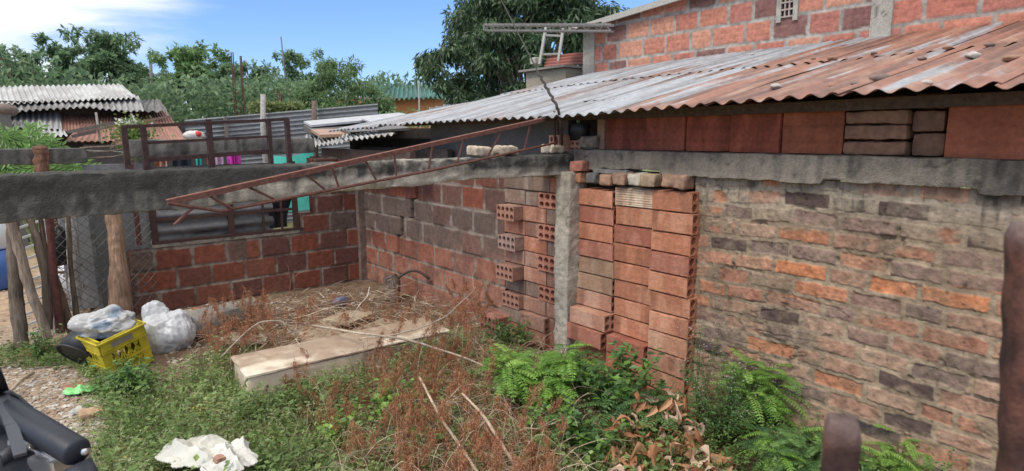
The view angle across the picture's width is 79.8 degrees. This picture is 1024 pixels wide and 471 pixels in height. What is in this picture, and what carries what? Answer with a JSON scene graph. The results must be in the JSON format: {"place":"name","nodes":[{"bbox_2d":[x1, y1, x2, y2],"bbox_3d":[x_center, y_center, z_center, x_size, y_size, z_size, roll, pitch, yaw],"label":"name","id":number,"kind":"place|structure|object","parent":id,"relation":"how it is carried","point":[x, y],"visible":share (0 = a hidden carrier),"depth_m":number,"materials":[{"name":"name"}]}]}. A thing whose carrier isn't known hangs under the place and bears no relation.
{"place":"outdoors","nodes":[
{"label":"outdoors","id":0,"kind":"place"},
{"bbox_2d":[0,0,656,117],"label":"sky","id":1,"kind":"structure","parent":0,"point":[385,35],"materials":[{"name":"blue"}]},
{"bbox_2d":[305,128,452,161],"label":"sheet roof","id":2,"kind":"structure","parent":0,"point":[367,143],"depth_m":7.06,"materials":[{"name":"metal"}]},
{"bbox_2d":[304,113,409,137],"bbox_3d":[-1.687,-1.644,8.908,2.935,0.402,2.200,-8,12,-38],"label":"flat sheet stack","id":3,"kind":"object","parent":2,"relation":"on","point":[321,128],"visible":0.61,"depth_m":8.56,"materials":[{"name":"metal"}]},
{"bbox_2d":[0,169,972,470],"bbox_3d":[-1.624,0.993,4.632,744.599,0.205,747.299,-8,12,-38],"label":"ground","id":4,"kind":"structure","parent":0,"point":[356,289],"depth_m":5.48,"materials":[{"name":"soil"}]},
{"bbox_2d":[5,221,28,350],"bbox_3d":[-4.178,0.378,5.169,0.130,1.181,0.232,0,10,2],"label":"fence post","id":5,"kind":"object","parent":4,"relation":"on","point":[18,318],"visible":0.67,"depth_m":5.13,"materials":[{"name":"brown wood"}]},
{"bbox_2d":[1,45,54,85],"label":"leafy tree","id":6,"kind":"object","parent":4,"relation":"on","point":[21,64],"visible":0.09,"depth_m":23.61,"materials":[{"name":"plant"}]},
{"bbox_2d":[6,222,51,339],"bbox_3d":[-4.054,0.362,5.139,0.231,1.072,0.086,0,10,0],"label":"fence post","id":7,"kind":"object","parent":4,"relation":"on","point":[25,273],"visible":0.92,"depth_m":5.12,"materials":[{"name":"brown wood"}]},
{"bbox_2d":[27,218,52,329],"bbox_3d":[-4.074,0.320,5.315,0.120,1.035,0.085,-8,12,-38],"label":"fence post","id":8,"kind":"object","parent":4,"relation":"on","point":[47,299],"visible":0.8,"depth_m":5.30,"materials":[{"name":"brown wood"}]},
{"bbox_2d":[0,368,98,470],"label":"motorcycle","id":9,"kind":"object","parent":4,"relation":"on","point":[32,438],"visible":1,"depth_m":1.66,"materials":[{"name":"black plastic"}]},
{"bbox_2d":[45,218,65,332],"bbox_3d":[-3.955,0.315,5.286,0.076,1.088,0.088,5,11,28],"label":"steel post","id":10,"kind":"object","parent":4,"relation":"on","point":[53,278],"visible":0.94,"depth_m":5.27,"materials":[{"name":"metal"}]},
{"bbox_2d":[30,31,95,99],"bbox_3d":[-15.701,-4.416,21.633,1.636,5.268,1.746,2,10,12],"label":"leafy tree","id":11,"kind":"object","parent":4,"relation":"on","point":[66,55],"visible":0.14,"depth_m":21.08,"materials":[{"name":"green plant"}]},
{"bbox_2d":[65,217,81,307],"bbox_3d":[-4.099,0.184,5.724,0.104,0.986,0.212,-2,10,-8],"label":"fence post","id":12,"kind":"object","parent":4,"relation":"on","point":[75,232],"visible":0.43,"depth_m":5.71,"materials":[{"name":"brown wood"}]},
{"bbox_2d":[44,212,158,314],"bbox_3d":[-3.883,0.130,5.779,0.866,1.275,0.066,-8,12,-38],"label":"wire mesh","id":13,"kind":"object","parent":12,"relation":"attached to","point":[105,259],"visible":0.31,"depth_m":5.79,"materials":[{"name":"metal"}]},
{"bbox_2d":[58,216,98,310],"bbox_3d":[-4.184,0.166,5.904,0.246,1.116,0.045,-8,12,-38],"label":"panel board","id":14,"kind":"object","parent":4,"relation":"on","point":[86,264],"visible":0.4,"depth_m":5.94,"materials":[{"name":"metal"}]},
{"bbox_2d":[55,331,106,365],"bbox_3d":[-3.324,0.861,4.750,0.317,0.349,0.346,1,10,6],"label":"black tub","id":15,"kind":"object","parent":4,"relation":"on","point":[71,346],"visible":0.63,"depth_m":4.64,"materials":[{"name":"plastic"}]},
{"bbox_2d":[56,23,144,89],"bbox_3d":[-15.750,-5.202,24.152,3.148,5.981,2.725,-8,12,-38],"label":"leafy tree","id":16,"kind":"object","parent":4,"relation":"on","point":[106,53],"visible":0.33,"depth_m":23.50,"materials":[{"name":"green plant"}]},
{"bbox_2d":[0,83,226,246],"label":"shack","id":17,"kind":"structure","parent":4,"relation":"on","point":[73,115],"depth_m":10.71,"materials":[{"name":"metal"}]},
{"bbox_2d":[75,319,153,373],"bbox_3d":[-3.070,0.881,4.765,0.305,0.340,0.375,9,25,28],"label":"plastic crate","id":18,"kind":"object","parent":4,"relation":"on","point":[133,342],"visible":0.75,"depth_m":4.66,"materials":[{"name":"yellow plastic"}]},
{"bbox_2d":[67,304,135,338],"bbox_3d":[-3.127,0.656,4.717,0.408,0.232,0.350,-1,10,-2],"label":"rubbish bag","id":19,"kind":"object","parent":18,"relation":"in","point":[108,321],"visible":0.94,"depth_m":4.64,"materials":[{"name":"plastic"}]},
{"bbox_2d":[82,163,150,311],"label":"slab panel","id":20,"kind":"structure","parent":4,"relation":"on","point":[104,235],"depth_m":5.97,"materials":[{"name":"concrete"}]},
{"bbox_2d":[0,148,87,164],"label":"concrete beam","id":21,"kind":"structure","parent":20,"relation":"on","point":[22,156],"depth_m":5.57,"materials":[{"name":"concrete"}]},
{"bbox_2d":[105,214,132,311],"bbox_3d":[-3.617,0.242,5.602,0.192,1.060,0.267,-4,10,-18],"label":"fence post","id":22,"kind":"object","parent":4,"relation":"on","point":[119,286],"visible":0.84,"depth_m":5.56,"materials":[{"name":"brown wood"}]},
{"bbox_2d":[92,356,161,399],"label":"leafy weed","id":23,"kind":"object","parent":4,"relation":"on","point":[126,372],"visible":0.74,"depth_m":4.20,"materials":[{"name":"green plant"}]},
{"bbox_2d":[100,111,173,162],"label":"flower plant","id":24,"kind":"object","parent":4,"relation":"on","point":[133,133],"visible":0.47,"depth_m":8.84,"materials":[{"name":"green plant"}]},
{"bbox_2d":[142,309,195,353],"bbox_3d":[-2.906,0.798,5.183,0.422,0.323,0.361,-8,12,-38],"label":"rubbish bag","id":25,"kind":"object","parent":4,"relation":"on","point":[170,331],"visible":0.96,"depth_m":5.08,"materials":[{"name":"plastic"}]},
{"bbox_2d":[145,39,232,120],"bbox_3d":[-12.597,-4.923,24.078,3.258,5.417,2.699,-8,12,-38],"label":"leafy tree","id":26,"kind":"object","parent":4,"relation":"on","point":[184,59],"visible":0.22,"depth_m":23.29,"materials":[{"name":"plant"}]},
{"bbox_2d":[0,289,390,464],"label":"gravel","id":27,"kind":"structure","parent":4,"relation":"on","point":[54,406],"depth_m":4.38,"materials":[{"name":"gravel"}]},
{"bbox_2d":[0,120,101,251],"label":"papaya plant","id":28,"kind":"object","parent":27,"relation":"on","point":[12,138],"visible":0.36,"depth_m":6.66,"materials":[{"name":"green plant"}]},
{"bbox_2d":[187,298,263,337],"bbox_3d":[-2.613,0.744,5.604,0.282,0.230,0.648,13,18,43],"label":"concrete lump","id":29,"kind":"object","parent":4,"relation":"on","point":[230,309],"visible":0.32,"depth_m":5.48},
{"bbox_2d":[128,156,358,314],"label":"back block wall","id":30,"kind":"structure","parent":4,"relation":"on","point":[320,249],"depth_m":6.86,"materials":[{"name":"brick"}]},
{"bbox_2d":[80,138,314,158],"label":"concrete beam","id":31,"kind":"structure","parent":30,"relation":"on","point":[302,145],"depth_m":6.41,"materials":[{"name":"concrete"}]},
{"bbox_2d":[149,161,302,244],"bbox_3d":[-3.051,-0.382,6.607,1.530,0.785,0.101,-8,12,-38],"label":"steel window","id":32,"kind":"structure","parent":30,"relation":"attached to","point":[194,224],"depth_m":6.58,"materials":[{"name":"metal"}]},
{"bbox_2d":[149,161,302,244],"bbox_3d":[-3.035,-0.379,6.587,1.530,0.785,0.050,-8,12,-38],"label":"window frame","id":33,"kind":"structure","parent":32,"relation":"in","point":[152,214],"depth_m":6.61,"materials":[{"name":"metal"}]},
{"bbox_2d":[0,44,496,121],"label":"trees","id":34,"kind":"object","parent":4,"relation":"on","point":[190,95],"visible":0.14,"depth_m":19.52,"materials":[{"name":"plant"}]},
{"bbox_2d":[184,104,377,221],"bbox_3d":[-4.419,-1.480,12.392,3.834,2.414,0.102,-8,12,-38],"label":"sheet fence","id":35,"kind":"object","parent":4,"relation":"on","point":[297,118],"visible":0.12,"depth_m":12.17,"materials":[{"name":"metal"}]},
{"bbox_2d":[272,47,324,93],"bbox_3d":[-10.623,-6.349,30.511,2.953,6.070,2.919,0,10,-1],"label":"leafy tree","id":36,"kind":"object","parent":4,"relation":"on","point":[296,60],"visible":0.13,"depth_m":30.02,"materials":[{"name":"plant"}]},
{"bbox_2d":[231,317,449,403],"bbox_3d":[-1.255,0.975,4.683,1.564,0.357,0.470,-7,12,-35],"label":"cream box","id":37,"kind":"object","parent":4,"relation":"on","point":[271,366],"visible":0.54,"depth_m":4.45,"materials":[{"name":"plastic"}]},
{"bbox_2d":[290,53,396,113],"bbox_3d":[-5.409,-3.675,19.851,3.634,4.276,3.057,-8,12,-38],"label":"feathery tree","id":38,"kind":"object","parent":4,"relation":"on","point":[327,76],"visible":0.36,"depth_m":18.91,"materials":[{"name":"plant"}]},
{"bbox_2d":[287,101,439,127],"bbox_3d":[-3.159,-1.848,14.831,5.244,2.653,1.413,-8,12,-38],"label":"hedge","id":39,"kind":"object","parent":4,"relation":"on","point":[394,111],"depth_m":14.63,"materials":[{"name":"green plant"}]},
{"bbox_2d":[246,99,307,114],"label":"creeper","id":40,"kind":"object","parent":39,"relation":"on","point":[253,106],"visible":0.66,"depth_m":12.64,"materials":[{"name":"green plant"}]},
{"bbox_2d":[197,273,567,470],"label":"dry plumes","id":41,"kind":"object","parent":4,"relation":"on","point":[495,441],"visible":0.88,"depth_m":3.63,"materials":[{"name":"brown plant"}]},
{"bbox_2d":[336,82,444,127],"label":"orange house","id":42,"kind":"structure","parent":4,"relation":"on","point":[402,101],"depth_m":22.64,"materials":[{"name":"paint"}]},
{"bbox_2d":[352,374,432,424],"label":"leafy weed","id":43,"kind":"object","parent":4,"relation":"on","point":[377,399],"visible":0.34,"depth_m":3.73,"materials":[{"name":"green plant"}]},
{"bbox_2d":[355,175,556,324],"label":"side block wall","id":44,"kind":"structure","parent":4,"relation":"on","point":[439,234],"depth_m":6.29,"materials":[{"name":"brick"}]},
{"bbox_2d":[430,120,576,157],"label":"rendered wall","id":45,"kind":"structure","parent":44,"relation":"on","point":[540,133],"depth_m":5.48,"materials":[{"name":"concrete"}]},
{"bbox_2d":[0,321,973,470],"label":"weeds","id":46,"kind":"object","parent":4,"relation":"on","point":[106,397],"visible":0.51,"depth_m":3.62,"materials":[{"name":"green plant"}]},
{"bbox_2d":[154,434,228,468],"bbox_3d":[-1.624,1.088,3.142,0.386,0.096,0.440,-8,12,-38],"label":"sack cloth","id":47,"kind":"object","parent":46,"relation":"on","point":[180,453],"visible":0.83,"depth_m":3.11,"materials":[{"name":"fabric"}]},
{"bbox_2d":[198,436,257,470],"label":"sack cloth","id":48,"kind":"object","parent":46,"relation":"on","point":[234,450],"visible":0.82,"depth_m":3.03,"materials":[{"name":"fabric"}]},
{"bbox_2d":[181,262,634,470],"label":"dead twigs","id":49,"kind":"object","parent":46,"relation":"on","point":[453,417],"depth_m":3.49,"materials":[{"name":"plant"}]},
{"bbox_2d":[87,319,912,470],"bbox_3d":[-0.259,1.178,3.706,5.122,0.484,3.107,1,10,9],"label":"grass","id":50,"kind":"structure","parent":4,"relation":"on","point":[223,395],"depth_m":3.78,"materials":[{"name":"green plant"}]},
{"bbox_2d":[482,314,536,349],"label":"leafy weed","id":51,"kind":"object","parent":4,"relation":"on","point":[518,331],"visible":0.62,"depth_m":5.05,"materials":[{"name":"green plant"}]},
{"bbox_2d":[411,0,629,139],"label":"mango tree","id":52,"kind":"object","parent":4,"relation":"on","point":[492,58],"visible":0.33,"depth_m":14.50,"materials":[{"name":"green plant"}]},
{"bbox_2d":[496,176,556,351],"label":"toothed brick pier","id":53,"kind":"structure","parent":4,"relation":"on","point":[527,212],"depth_m":5.11,"materials":[{"name":"brick"}]},
{"bbox_2d":[474,343,593,418],"bbox_3d":[0.183,0.926,3.817,0.816,0.464,0.686,-8,12,-38],"label":"legume plant","id":54,"kind":"object","parent":4,"relation":"on","point":[511,368],"visible":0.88,"depth_m":3.68,"materials":[{"name":"green plant"}]},
{"bbox_2d":[519,65,582,87],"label":"tank wall","id":55,"kind":"structure","parent":4,"relation":"on","point":[549,74],"depth_m":8.73,"materials":[{"name":"concrete"}]},
{"bbox_2d":[553,171,586,357],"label":"concrete column","id":56,"kind":"structure","parent":4,"relation":"on","point":[567,255],"depth_m":4.59,"materials":[{"name":"concrete"}]},
{"bbox_2d":[0,153,573,223],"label":"concrete beam","id":57,"kind":"structure","parent":56,"relation":"on","point":[49,194],"depth_m":3.01,"materials":[{"name":"concrete"}]},
{"bbox_2d":[120,118,291,169],"bbox_3d":[-1.519,-0.467,3.111,0.784,0.265,0.029,-8,12,-38],"label":"steel grille","id":58,"kind":"object","parent":57,"relation":"on","point":[210,154],"visible":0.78,"depth_m":3.08,"materials":[{"name":"metal"}]},
{"bbox_2d":[166,111,559,225],"bbox_3d":[-0.590,-0.480,3.617,0.066,0.548,2.690,9,13,43],"label":"steel joist","id":59,"kind":"object","parent":57,"relation":"on","point":[179,200],"visible":0.95,"depth_m":3.29,"materials":[{"name":"metal"}]},
{"bbox_2d":[544,341,608,408],"bbox_3d":[0.374,0.927,3.952,0.562,0.406,0.625,-8,12,-38],"label":"legume plant","id":60,"kind":"object","parent":4,"relation":"on","point":[577,389],"visible":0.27,"depth_m":3.85,"materials":[{"name":"green plant"}]},
{"bbox_2d":[520,389,634,463],"bbox_3d":[0.348,1.072,3.357,0.574,0.383,0.412,4,11,26],"label":"leafy weed","id":61,"kind":"object","parent":4,"relation":"on","point":[587,436],"visible":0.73,"depth_m":3.30,"materials":[{"name":"green plant"}]},
{"bbox_2d":[580,354,611,375],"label":"hollow brick","id":62,"kind":"object","parent":4,"relation":"on","point":[592,362],"visible":0.02,"depth_m":4.63,"materials":[{"name":"brick"}]},
{"bbox_2d":[577,342,606,360],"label":"hollow brick","id":63,"kind":"object","parent":62,"relation":"on","point":[592,349],"visible":0.12,"depth_m":4.61,"materials":[{"name":"brick"}]},
{"bbox_2d":[567,322,612,349],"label":"hollow brick","id":64,"kind":"object","parent":63,"relation":"on","point":[596,339],"visible":0.58,"depth_m":4.49,"materials":[{"name":"brick"}]},
{"bbox_2d":[570,304,614,332],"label":"hollow brick","id":65,"kind":"object","parent":64,"relation":"on","point":[593,318],"visible":0.82,"depth_m":4.48,"materials":[{"name":"brick"}]},
{"bbox_2d":[576,288,616,312],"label":"hollow brick","id":66,"kind":"object","parent":65,"relation":"on","point":[596,300],"visible":0.52,"depth_m":4.53,"materials":[{"name":"brick"}]},
{"bbox_2d":[577,271,614,295],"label":"hollow brick","id":67,"kind":"object","parent":66,"relation":"on","point":[596,283],"visible":0.59,"depth_m":4.51,"materials":[{"name":"brick"}]},
{"bbox_2d":[579,255,613,278],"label":"hollow brick","id":68,"kind":"object","parent":67,"relation":"on","point":[599,267],"visible":0.54,"depth_m":4.49,"materials":[{"name":"brick"}]},
{"bbox_2d":[578,238,615,261],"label":"hollow brick","id":69,"kind":"object","parent":68,"relation":"on","point":[596,249],"visible":0.6,"depth_m":4.46,"materials":[{"name":"brick"}]},
{"bbox_2d":[579,222,614,243],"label":"hollow brick","id":70,"kind":"object","parent":69,"relation":"on","point":[597,232],"visible":0.6,"depth_m":4.45,"materials":[{"name":"brick"}]},
{"bbox_2d":[580,205,615,225],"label":"hollow brick","id":71,"kind":"object","parent":70,"relation":"on","point":[597,215],"visible":0.56,"depth_m":4.42,"materials":[{"name":"brick"}]},
{"bbox_2d":[579,186,618,208],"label":"hollow brick","id":72,"kind":"object","parent":71,"relation":"on","point":[596,196],"visible":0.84,"depth_m":4.41,"materials":[{"name":"brick"}]},
{"bbox_2d":[572,340,667,426],"bbox_3d":[0.613,0.929,3.678,0.587,0.554,0.507,4,11,25],"label":"leafy weed","id":73,"kind":"object","parent":4,"relation":"on","point":[620,376],"visible":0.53,"depth_m":3.67,"materials":[{"name":"green plant"}]},
{"bbox_2d":[577,375,704,446],"bbox_3d":[0.741,1.038,3.558,0.623,0.355,0.720,-8,12,-38],"label":"legume plant","id":74,"kind":"object","parent":4,"relation":"on","point":[627,402],"visible":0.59,"depth_m":3.47,"materials":[{"name":"green plant"}]},
{"bbox_2d":[647,385,687,408],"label":"hollow brick","id":75,"kind":"object","parent":4,"relation":"on","point":[650,387],"visible":0.04,"depth_m":4.16,"materials":[{"name":"ceramic"}]},
{"bbox_2d":[646,367,688,397],"bbox_3d":[1.098,0.974,4.168,0.203,0.132,0.306,-8,12,-39],"label":"hollow brick","id":76,"kind":"object","parent":75,"relation":"on","point":[679,383],"visible":0.38,"depth_m":4.08,"materials":[{"name":"brick"}]},
{"bbox_2d":[647,348,692,379],"bbox_3d":[1.097,0.843,4.131,0.203,0.132,0.306,-8,12,-37],"label":"hollow brick","id":77,"kind":"object","parent":76,"relation":"on","point":[666,363],"visible":0.5,"depth_m":4.04,"materials":[{"name":"brick"}]},
{"bbox_2d":[648,329,694,359],"bbox_3d":[1.100,0.709,4.112,0.203,0.132,0.306,-8,13,-39],"label":"hollow brick","id":78,"kind":"object","parent":77,"relation":"on","point":[672,345],"visible":0.53,"depth_m":4.03,"materials":[{"name":"brick"}]},
{"bbox_2d":[649,310,695,339],"bbox_3d":[1.101,0.576,4.084,0.202,0.132,0.306,-8,12,-38],"label":"hollow brick","id":79,"kind":"object","parent":78,"relation":"on","point":[666,323],"visible":0.67,"depth_m":4.00,"materials":[{"name":"brick"}]},
{"bbox_2d":[650,290,696,319],"bbox_3d":[1.107,0.442,4.065,0.203,0.133,0.306,-8,12,-39],"label":"hollow brick","id":80,"kind":"object","parent":79,"relation":"on","point":[674,305],"visible":0.71,"depth_m":3.98,"materials":[{"name":"brick"}]},
{"bbox_2d":[648,270,694,298],"bbox_3d":[1.089,0.307,4.051,0.202,0.133,0.306,-8,12,-38],"label":"hollow brick","id":81,"kind":"object","parent":80,"relation":"on","point":[676,285],"visible":0.66,"depth_m":3.96,"materials":[{"name":"brick"}]},
{"bbox_2d":[650,250,697,277],"bbox_3d":[1.092,0.175,4.021,0.202,0.132,0.306,-8,12,-37],"label":"hollow brick","id":82,"kind":"object","parent":81,"relation":"on","point":[673,264],"visible":0.62,"depth_m":3.93,"materials":[{"name":"brick"}]},
{"bbox_2d":[651,230,698,256],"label":"hollow brick","id":83,"kind":"object","parent":82,"relation":"on","point":[677,243],"visible":0.72,"depth_m":3.92,"materials":[{"name":"brick"}]},
{"bbox_2d":[652,210,699,235],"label":"hollow brick","id":84,"kind":"object","parent":83,"relation":"on","point":[678,222],"visible":0.69,"depth_m":3.88,"materials":[{"name":"brick"}]},
{"bbox_2d":[652,188,699,213],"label":"hollow brick","id":85,"kind":"object","parent":84,"relation":"on","point":[677,200],"visible":0.88,"depth_m":3.88,"materials":[{"name":"brick"}]},
{"bbox_2d":[600,390,739,470],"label":"dry leaves","id":86,"kind":"object","parent":4,"relation":"on","point":[669,405],"visible":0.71,"depth_m":3.26,"materials":[{"name":"brown plant"}]},
{"bbox_2d":[673,351,787,445],"bbox_3d":[1.203,0.963,3.514,0.649,0.553,0.642,-8,12,-38],"label":"leafy weed","id":87,"kind":"object","parent":4,"relation":"on","point":[727,406],"visible":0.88,"depth_m":3.49,"materials":[{"name":"green plant"}]},
{"bbox_2d":[709,347,812,442],"bbox_3d":[1.482,0.950,3.615,0.638,0.523,0.659,-8,12,-38],"label":"legume plant","id":88,"kind":"object","parent":4,"relation":"on","point":[749,374],"visible":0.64,"depth_m":3.49,"materials":[{"name":"green plant"}]},
{"bbox_2d":[729,419,875,470],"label":"legume plant","id":89,"kind":"object","parent":4,"relation":"on","point":[776,448],"visible":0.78,"depth_m":3.11,"materials":[{"name":"green plant"}]},
{"bbox_2d":[583,0,1023,74],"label":"brick wall","id":90,"kind":"structure","parent":4,"relation":"on","point":[681,29],"depth_m":6.49,"materials":[{"name":"brick"}]},
{"bbox_2d":[555,0,679,33],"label":"house roof","id":91,"kind":"structure","parent":90,"relation":"on","point":[635,10],"depth_m":7.66,"materials":[{"name":"concrete"}]},
{"bbox_2d":[483,23,613,32],"bbox_3d":[0.460,-2.750,8.117,1.780,0.208,0.128,3,10,19],"label":"roof joist","id":92,"kind":"object","parent":91,"relation":"attached to","point":[554,25],"visible":0.99,"depth_m":8.06,"materials":[{"name":"metal"}]},
{"bbox_2d":[586,171,1023,470],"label":"old brick wall","id":93,"kind":"structure","parent":4,"relation":"on","point":[868,306],"depth_m":3.13,"materials":[{"name":"brick"}]},
{"bbox_2d":[561,149,1023,195],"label":"concrete beam","id":94,"kind":"structure","parent":93,"relation":"on","point":[991,177],"depth_m":3.18,"materials":[{"name":"concrete"}]},
{"bbox_2d":[580,81,1023,159],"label":"block infill wall","id":95,"kind":"structure","parent":94,"relation":"on","point":[994,132],"depth_m":3.18,"materials":[{"name":"brick"}]},
{"bbox_2d":[328,19,1023,131],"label":"corrugated roof","id":96,"kind":"structure","parent":95,"relation":"on","point":[692,83],"depth_m":4.16,"materials":[{"name":"metal"}]},
{"bbox_2d":[820,412,861,470],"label":"steel post","id":97,"kind":"object","parent":4,"relation":"on","point":[842,444],"visible":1,"depth_m":0.79,"materials":[{"name":"metal"}]},
{"bbox_2d":[860,424,933,470],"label":"legume plant","id":98,"kind":"object","parent":4,"relation":"on","point":[896,457],"visible":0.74,"depth_m":2.98,"materials":[{"name":"green plant"}]},
{"bbox_2d":[995,221,1023,470],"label":"steel post","id":99,"kind":"object","parent":4,"relation":"on","point":[1010,426],"visible":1,"depth_m":0.83,"materials":[{"name":"metal"}]},
{"bbox_2d":[606,352,645,379],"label":"hollow brick","id":100,"kind":"object","parent":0,"point":[610,362],"visible":0.12,"depth_m":4.34,"materials":[{"name":"brick"}]},
{"bbox_2d":[606,332,647,364],"bbox_3d":[0.863,0.785,4.349,0.203,0.129,0.332,-8,13,-39],"label":"hollow brick","id":101,"kind":"object","parent":100,"relation":"on","point":[619,338],"visible":0.5,"depth_m":4.28,"materials":[{"name":"brick"}]},
{"bbox_2d":[613,315,648,342],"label":"hollow brick","id":102,"kind":"object","parent":101,"relation":"on","point":[635,329],"visible":0.49,"depth_m":4.31,"materials":[{"name":"brick"}]},
{"bbox_2d":[614,297,649,323],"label":"hollow brick","id":103,"kind":"object","parent":102,"relation":"on","point":[633,310],"visible":0.51,"depth_m":4.29,"materials":[{"name":"brick"}]},
{"bbox_2d":[614,279,651,305],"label":"hollow brick","id":104,"kind":"object","parent":103,"relation":"on","point":[638,293],"visible":0.51,"depth_m":4.26,"materials":[{"name":"brick"}]},
{"bbox_2d":[614,261,649,285],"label":"hollow brick","id":105,"kind":"object","parent":104,"relation":"on","point":[631,273],"visible":0.54,"depth_m":4.25,"materials":[{"name":"brick"}]},
{"bbox_2d":[613,242,652,267],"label":"hollow brick","id":106,"kind":"object","parent":105,"relation":"on","point":[633,254],"visible":0.6,"depth_m":4.22,"materials":[{"name":"brick"}]},
{"bbox_2d":[614,224,651,247],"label":"hollow brick","id":107,"kind":"object","parent":106,"relation":"on","point":[633,235],"visible":0.51,"depth_m":4.21,"materials":[{"name":"brick"}]},
{"bbox_2d":[616,206,653,228],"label":"hollow brick","id":108,"kind":"object","parent":107,"relation":"on","point":[634,216],"visible":0.54,"depth_m":4.17,"materials":[{"name":"brick"}]},
{"bbox_2d":[615,186,666,208],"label":"hollow brick","id":109,"kind":"object","parent":108,"relation":"on","point":[636,196],"visible":0.81,"depth_m":4.16,"materials":[{"name":"brick"}]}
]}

